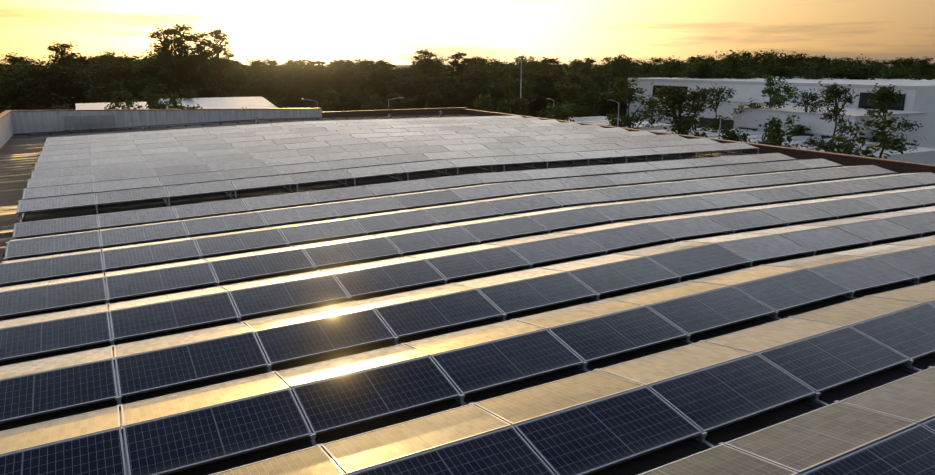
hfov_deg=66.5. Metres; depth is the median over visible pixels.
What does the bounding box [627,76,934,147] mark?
white factory
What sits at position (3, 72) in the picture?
forest tree
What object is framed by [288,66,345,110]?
forest tree
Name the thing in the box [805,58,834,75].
forest tree
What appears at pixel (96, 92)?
tree
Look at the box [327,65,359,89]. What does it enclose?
forest tree
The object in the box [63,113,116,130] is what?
inverter rack
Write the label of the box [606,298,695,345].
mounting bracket
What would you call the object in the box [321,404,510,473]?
solar panel
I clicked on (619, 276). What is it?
solar panel
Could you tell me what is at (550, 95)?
forest tree
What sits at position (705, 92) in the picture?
tree
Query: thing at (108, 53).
forest tree
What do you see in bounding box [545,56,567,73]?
forest tree
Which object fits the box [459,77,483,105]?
forest tree
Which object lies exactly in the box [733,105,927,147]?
white hall
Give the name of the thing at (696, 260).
solar panel
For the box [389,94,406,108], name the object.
tree
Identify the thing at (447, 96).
forest tree
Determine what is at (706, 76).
forest tree
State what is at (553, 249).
solar panel
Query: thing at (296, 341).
solar panel
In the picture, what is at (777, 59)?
forest tree
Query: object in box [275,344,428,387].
solar panel
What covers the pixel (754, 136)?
parked trailer
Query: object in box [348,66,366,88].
forest tree
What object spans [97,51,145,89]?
forest tree
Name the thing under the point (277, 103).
tree
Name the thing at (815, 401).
mounting bracket
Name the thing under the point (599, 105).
forest tree
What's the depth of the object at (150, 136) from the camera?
38.94 m
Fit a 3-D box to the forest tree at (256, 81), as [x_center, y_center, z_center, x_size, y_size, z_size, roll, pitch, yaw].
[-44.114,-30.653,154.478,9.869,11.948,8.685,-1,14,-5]
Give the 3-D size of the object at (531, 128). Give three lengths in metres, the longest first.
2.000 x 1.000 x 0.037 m
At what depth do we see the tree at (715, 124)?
96.91 m
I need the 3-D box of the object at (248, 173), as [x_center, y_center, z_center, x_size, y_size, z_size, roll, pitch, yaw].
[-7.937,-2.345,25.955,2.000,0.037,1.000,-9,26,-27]
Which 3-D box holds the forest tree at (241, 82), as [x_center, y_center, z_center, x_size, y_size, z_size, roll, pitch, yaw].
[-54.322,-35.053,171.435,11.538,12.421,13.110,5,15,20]
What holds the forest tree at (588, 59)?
on the ground
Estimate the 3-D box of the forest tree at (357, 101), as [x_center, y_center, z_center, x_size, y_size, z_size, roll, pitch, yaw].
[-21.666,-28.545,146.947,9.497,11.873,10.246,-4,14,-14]
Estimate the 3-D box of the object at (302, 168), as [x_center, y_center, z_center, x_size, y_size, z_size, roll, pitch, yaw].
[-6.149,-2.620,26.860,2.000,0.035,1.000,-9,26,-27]
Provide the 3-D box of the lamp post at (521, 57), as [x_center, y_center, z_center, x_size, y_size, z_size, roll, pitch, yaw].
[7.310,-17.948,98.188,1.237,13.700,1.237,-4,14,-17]
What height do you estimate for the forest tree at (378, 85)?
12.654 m
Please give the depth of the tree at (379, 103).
113.78 m
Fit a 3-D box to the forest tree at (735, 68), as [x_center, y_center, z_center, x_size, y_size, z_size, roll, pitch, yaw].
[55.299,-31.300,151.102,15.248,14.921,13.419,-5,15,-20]
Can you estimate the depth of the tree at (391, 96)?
118.41 m
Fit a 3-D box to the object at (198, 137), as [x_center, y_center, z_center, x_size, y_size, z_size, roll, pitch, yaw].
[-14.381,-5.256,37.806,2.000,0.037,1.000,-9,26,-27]
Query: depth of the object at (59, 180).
25.19 m
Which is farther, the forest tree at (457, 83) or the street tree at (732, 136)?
the forest tree at (457, 83)
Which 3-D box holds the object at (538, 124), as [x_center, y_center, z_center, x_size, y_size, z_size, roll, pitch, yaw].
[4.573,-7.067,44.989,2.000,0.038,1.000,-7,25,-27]
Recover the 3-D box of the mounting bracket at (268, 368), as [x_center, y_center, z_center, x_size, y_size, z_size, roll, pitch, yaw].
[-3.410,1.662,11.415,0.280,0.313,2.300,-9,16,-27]
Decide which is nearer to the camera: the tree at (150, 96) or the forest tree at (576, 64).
the tree at (150, 96)
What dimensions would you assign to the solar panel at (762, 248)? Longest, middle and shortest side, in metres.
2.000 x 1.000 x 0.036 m
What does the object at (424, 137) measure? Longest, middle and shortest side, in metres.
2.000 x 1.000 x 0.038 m
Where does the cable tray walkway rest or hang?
on the roof
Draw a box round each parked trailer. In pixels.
[648,127,713,132]
[666,129,752,134]
[690,131,767,137]
[709,133,793,139]
[744,136,821,142]
[757,138,843,145]
[794,141,879,149]
[815,144,911,153]
[852,147,934,164]
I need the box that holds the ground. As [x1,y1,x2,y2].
[44,64,933,117]
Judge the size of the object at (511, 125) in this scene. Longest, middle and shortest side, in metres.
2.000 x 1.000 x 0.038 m
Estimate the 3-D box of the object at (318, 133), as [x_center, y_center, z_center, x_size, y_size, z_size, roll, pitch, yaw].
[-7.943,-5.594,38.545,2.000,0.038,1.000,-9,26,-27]
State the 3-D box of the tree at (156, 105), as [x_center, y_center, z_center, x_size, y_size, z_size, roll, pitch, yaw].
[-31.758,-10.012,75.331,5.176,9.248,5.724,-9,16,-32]
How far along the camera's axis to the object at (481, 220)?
18.92 m
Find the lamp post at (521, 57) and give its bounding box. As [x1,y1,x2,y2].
[516,56,526,97]
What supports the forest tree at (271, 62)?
on the ground
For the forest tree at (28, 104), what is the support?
on the ground
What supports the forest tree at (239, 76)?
on the ground
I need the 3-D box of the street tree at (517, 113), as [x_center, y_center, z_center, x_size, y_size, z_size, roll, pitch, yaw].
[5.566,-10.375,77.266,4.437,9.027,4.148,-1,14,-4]
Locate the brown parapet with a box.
[322,107,934,173]
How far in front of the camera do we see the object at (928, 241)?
16.64 m
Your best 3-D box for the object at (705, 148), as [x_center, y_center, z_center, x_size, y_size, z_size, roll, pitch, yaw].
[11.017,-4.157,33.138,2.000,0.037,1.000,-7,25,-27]
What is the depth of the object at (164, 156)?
30.98 m
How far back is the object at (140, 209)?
21.33 m
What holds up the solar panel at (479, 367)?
on the mounting bracket at (460, 401)
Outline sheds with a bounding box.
[75,97,277,109]
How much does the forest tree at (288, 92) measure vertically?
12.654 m
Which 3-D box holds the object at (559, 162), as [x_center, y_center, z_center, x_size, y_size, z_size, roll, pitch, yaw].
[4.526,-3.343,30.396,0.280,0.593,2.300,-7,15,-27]
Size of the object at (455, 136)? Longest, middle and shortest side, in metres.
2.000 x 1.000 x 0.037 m
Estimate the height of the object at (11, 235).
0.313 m
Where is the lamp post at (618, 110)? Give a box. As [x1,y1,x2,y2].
[607,99,618,126]
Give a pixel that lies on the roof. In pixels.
(18, 156)
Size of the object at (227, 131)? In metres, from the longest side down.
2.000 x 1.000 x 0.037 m
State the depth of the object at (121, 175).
26.09 m
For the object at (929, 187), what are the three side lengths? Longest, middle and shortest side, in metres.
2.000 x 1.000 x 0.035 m
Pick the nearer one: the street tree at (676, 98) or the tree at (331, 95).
the street tree at (676, 98)
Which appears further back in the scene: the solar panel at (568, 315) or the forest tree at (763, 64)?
the forest tree at (763, 64)
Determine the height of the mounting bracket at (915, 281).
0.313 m
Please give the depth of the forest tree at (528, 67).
182.05 m
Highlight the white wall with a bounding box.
[0,108,321,148]
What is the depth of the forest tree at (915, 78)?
127.40 m
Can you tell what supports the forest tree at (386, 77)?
on the ground
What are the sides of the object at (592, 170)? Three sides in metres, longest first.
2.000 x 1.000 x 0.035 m
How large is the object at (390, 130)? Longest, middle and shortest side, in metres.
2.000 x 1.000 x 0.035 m
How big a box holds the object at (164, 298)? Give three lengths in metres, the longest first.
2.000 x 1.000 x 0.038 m
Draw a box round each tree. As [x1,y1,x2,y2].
[0,52,28,69]
[0,60,10,86]
[0,61,19,80]
[0,61,48,102]
[0,82,21,111]
[1,54,26,65]
[1,60,57,80]
[1,71,31,92]
[2,59,92,109]
[21,59,43,69]
[26,56,97,109]
[44,41,84,92]
[47,102,71,109]
[52,67,93,107]
[64,51,90,71]
[72,57,142,107]
[84,55,108,75]
[84,79,131,102]
[87,50,114,74]
[87,50,130,86]
[95,63,138,102]
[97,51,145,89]
[104,87,142,109]
[115,52,144,64]
[122,57,176,104]
[123,58,152,91]
[130,83,172,104]
[133,49,157,64]
[141,55,223,97]
[141,98,175,108]
[142,26,186,92]
[155,56,226,97]
[156,94,184,108]
[160,89,198,101]
[162,24,199,87]
[180,31,220,97]
[183,104,202,108]
[195,26,235,96]
[213,69,243,96]
[225,65,252,87]
[226,67,279,96]
[227,68,249,92]
[229,59,240,66]
[232,67,250,84]
[236,69,292,107]
[240,57,264,69]
[244,68,274,94]
[250,57,271,69]
[254,67,299,107]
[265,58,278,71]
[271,98,286,107]
[274,66,306,91]
[274,66,324,88]
[275,56,296,67]
[275,67,291,86]
[275,67,314,107]
[282,66,320,97]
[285,68,335,107]
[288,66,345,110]
[289,66,338,107]
[295,58,311,69]
[302,59,315,66]
[303,57,328,68]
[305,65,339,90]
[306,99,335,111]
[316,89,341,109]
[322,69,362,110]
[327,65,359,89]
[327,68,350,108]
[329,57,358,70]
[330,61,345,67]
[338,65,367,97]
[340,71,382,110]
[345,61,366,81]
[346,65,372,103]
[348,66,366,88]
[354,57,370,70]
[354,61,383,77]
[357,58,381,69]
[358,94,385,110]
[360,66,383,109]
[361,68,403,108]
[365,91,385,108]
[368,66,405,108]
[379,59,397,67]
[381,74,420,109]
[382,93,402,109]
[385,66,406,83]
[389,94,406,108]
[394,66,410,80]
[398,95,418,108]
[399,64,417,79]
[401,70,444,108]
[410,49,443,90]
[410,60,435,74]
[422,79,460,108]
[424,90,441,107]
[428,57,446,80]
[435,54,452,71]
[442,51,472,106]
[446,69,489,106]
[447,80,490,110]
[451,65,481,90]
[455,73,492,111]
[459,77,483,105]
[463,55,485,71]
[470,54,499,73]
[471,65,492,87]
[473,93,493,111]
[478,62,497,71]
[482,64,535,111]
[486,74,536,113]
[487,60,511,76]
[493,76,537,115]
[494,63,515,79]
[497,95,531,115]
[500,84,525,113]
[501,66,535,83]
[502,60,536,81]
[502,76,542,116]
[513,101,524,114]
[518,55,538,73]
[520,68,536,79]
[522,59,537,73]
[525,59,539,70]
[525,69,556,116]
[531,68,564,114]
[534,59,552,68]
[537,77,567,117]
[537,99,576,120]
[539,64,573,95]
[539,70,567,115]
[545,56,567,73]
[550,79,586,122]
[558,81,601,116]
[560,75,602,111]
[562,71,596,116]
[562,76,601,116]
[567,59,585,75]
[568,73,606,117]
[574,63,621,116]
[577,56,595,74]
[580,60,593,77]
[588,71,617,116]
[590,70,620,105]
[593,77,668,130]
[594,64,623,112]
[600,56,612,66]
[605,52,641,79]
[612,69,633,113]
[614,73,638,115]
[615,60,657,111]
[621,62,638,69]
[621,73,650,108]
[633,72,652,77]
[638,57,660,74]
[639,64,662,77]
[648,82,709,137]
[651,58,683,76]
[651,65,678,77]
[658,55,684,71]
[677,51,740,78]
[681,55,715,72]
[681,86,720,132]
[685,65,724,78]
[692,83,737,129]
[706,58,752,77]
[716,125,750,142]
[718,50,770,77]
[718,52,758,74]
[721,52,757,65]
[726,68,758,78]
[733,75,798,120]
[741,51,767,75]
[745,51,781,76]
[746,50,780,73]
[750,115,810,149]
[754,60,801,78]
[758,53,806,71]
[766,51,809,76]
[780,64,809,77]
[780,72,796,78]
[784,88,822,135]
[787,51,811,66]
[797,62,837,77]
[800,55,833,70]
[803,70,833,79]
[804,74,823,78]
[804,81,867,151]
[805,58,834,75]
[815,111,925,158]
[822,58,859,75]
[824,61,864,78]
[840,64,891,79]
[844,54,873,66]
[855,59,884,71]
[856,58,888,75]
[864,83,922,144]
[873,63,917,78]
[874,60,890,68]
[889,57,908,70]
[890,57,924,69]
[891,68,920,78]
[893,59,920,73]
[895,59,922,71]
[905,57,924,69]
[905,63,934,78]
[906,75,931,79]
[912,62,933,77]
[917,56,934,70]
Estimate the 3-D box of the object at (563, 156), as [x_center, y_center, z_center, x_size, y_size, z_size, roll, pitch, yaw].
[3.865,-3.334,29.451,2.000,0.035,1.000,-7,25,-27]
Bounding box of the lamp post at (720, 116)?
[718,114,721,138]
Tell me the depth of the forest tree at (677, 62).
227.61 m
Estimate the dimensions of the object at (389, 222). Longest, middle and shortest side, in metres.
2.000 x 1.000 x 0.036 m
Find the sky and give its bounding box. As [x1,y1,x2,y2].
[0,0,934,64]
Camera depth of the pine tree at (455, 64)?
170.44 m
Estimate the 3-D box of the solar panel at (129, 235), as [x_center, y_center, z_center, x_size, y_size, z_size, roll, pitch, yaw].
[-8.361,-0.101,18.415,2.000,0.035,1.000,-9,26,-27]
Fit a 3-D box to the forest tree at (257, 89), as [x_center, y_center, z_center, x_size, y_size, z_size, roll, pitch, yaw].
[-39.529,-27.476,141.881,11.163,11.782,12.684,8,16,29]
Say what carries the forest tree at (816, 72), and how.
on the ground
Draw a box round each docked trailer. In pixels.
[565,116,606,118]
[568,118,607,120]
[573,119,620,122]
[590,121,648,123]
[598,122,663,125]
[623,124,682,129]
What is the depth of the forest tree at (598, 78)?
155.87 m
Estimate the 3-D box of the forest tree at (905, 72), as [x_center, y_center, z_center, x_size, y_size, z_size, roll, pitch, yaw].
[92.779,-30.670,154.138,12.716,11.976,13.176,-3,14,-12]
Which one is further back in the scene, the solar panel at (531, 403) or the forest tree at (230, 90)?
the forest tree at (230, 90)
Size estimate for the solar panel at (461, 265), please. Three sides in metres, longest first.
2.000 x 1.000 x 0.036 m
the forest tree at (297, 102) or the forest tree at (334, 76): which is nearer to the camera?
the forest tree at (297, 102)
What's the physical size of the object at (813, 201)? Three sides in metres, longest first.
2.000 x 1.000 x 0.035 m
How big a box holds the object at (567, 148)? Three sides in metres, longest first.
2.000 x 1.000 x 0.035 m
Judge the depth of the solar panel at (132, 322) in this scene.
12.44 m
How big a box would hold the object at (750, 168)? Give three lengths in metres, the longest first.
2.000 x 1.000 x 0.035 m
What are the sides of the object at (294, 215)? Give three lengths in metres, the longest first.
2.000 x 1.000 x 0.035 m
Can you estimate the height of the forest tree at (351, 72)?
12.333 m
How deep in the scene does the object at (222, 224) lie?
19.27 m
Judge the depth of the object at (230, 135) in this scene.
38.77 m
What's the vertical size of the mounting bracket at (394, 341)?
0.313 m
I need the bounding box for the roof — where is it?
[0,114,934,474]
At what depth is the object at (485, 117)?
51.04 m
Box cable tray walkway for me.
[0,226,13,230]
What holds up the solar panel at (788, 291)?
on the mounting bracket at (775, 317)
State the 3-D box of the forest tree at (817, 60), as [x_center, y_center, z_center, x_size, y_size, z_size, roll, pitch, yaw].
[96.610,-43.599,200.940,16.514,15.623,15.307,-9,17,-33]
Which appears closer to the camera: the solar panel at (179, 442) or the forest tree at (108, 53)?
the solar panel at (179, 442)
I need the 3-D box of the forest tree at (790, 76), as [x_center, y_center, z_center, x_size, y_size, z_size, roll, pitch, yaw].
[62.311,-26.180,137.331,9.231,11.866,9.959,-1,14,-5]
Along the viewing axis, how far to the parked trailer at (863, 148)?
75.42 m
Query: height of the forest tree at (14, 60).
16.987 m
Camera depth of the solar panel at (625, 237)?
16.96 m
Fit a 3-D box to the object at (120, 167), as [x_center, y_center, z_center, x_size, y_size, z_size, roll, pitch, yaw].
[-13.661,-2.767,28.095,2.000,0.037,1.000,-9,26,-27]
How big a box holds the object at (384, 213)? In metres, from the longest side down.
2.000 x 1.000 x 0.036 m
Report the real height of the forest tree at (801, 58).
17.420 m
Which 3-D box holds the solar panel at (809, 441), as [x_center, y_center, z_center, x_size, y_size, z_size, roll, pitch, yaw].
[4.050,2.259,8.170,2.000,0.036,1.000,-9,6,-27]
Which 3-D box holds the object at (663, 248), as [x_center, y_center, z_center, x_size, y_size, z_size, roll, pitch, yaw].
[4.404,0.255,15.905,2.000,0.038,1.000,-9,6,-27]
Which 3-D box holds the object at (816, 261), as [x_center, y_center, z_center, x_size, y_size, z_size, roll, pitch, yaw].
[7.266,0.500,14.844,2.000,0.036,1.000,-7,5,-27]
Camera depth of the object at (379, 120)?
47.37 m
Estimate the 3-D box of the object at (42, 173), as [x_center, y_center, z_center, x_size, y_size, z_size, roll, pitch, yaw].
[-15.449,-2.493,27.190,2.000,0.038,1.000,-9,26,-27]

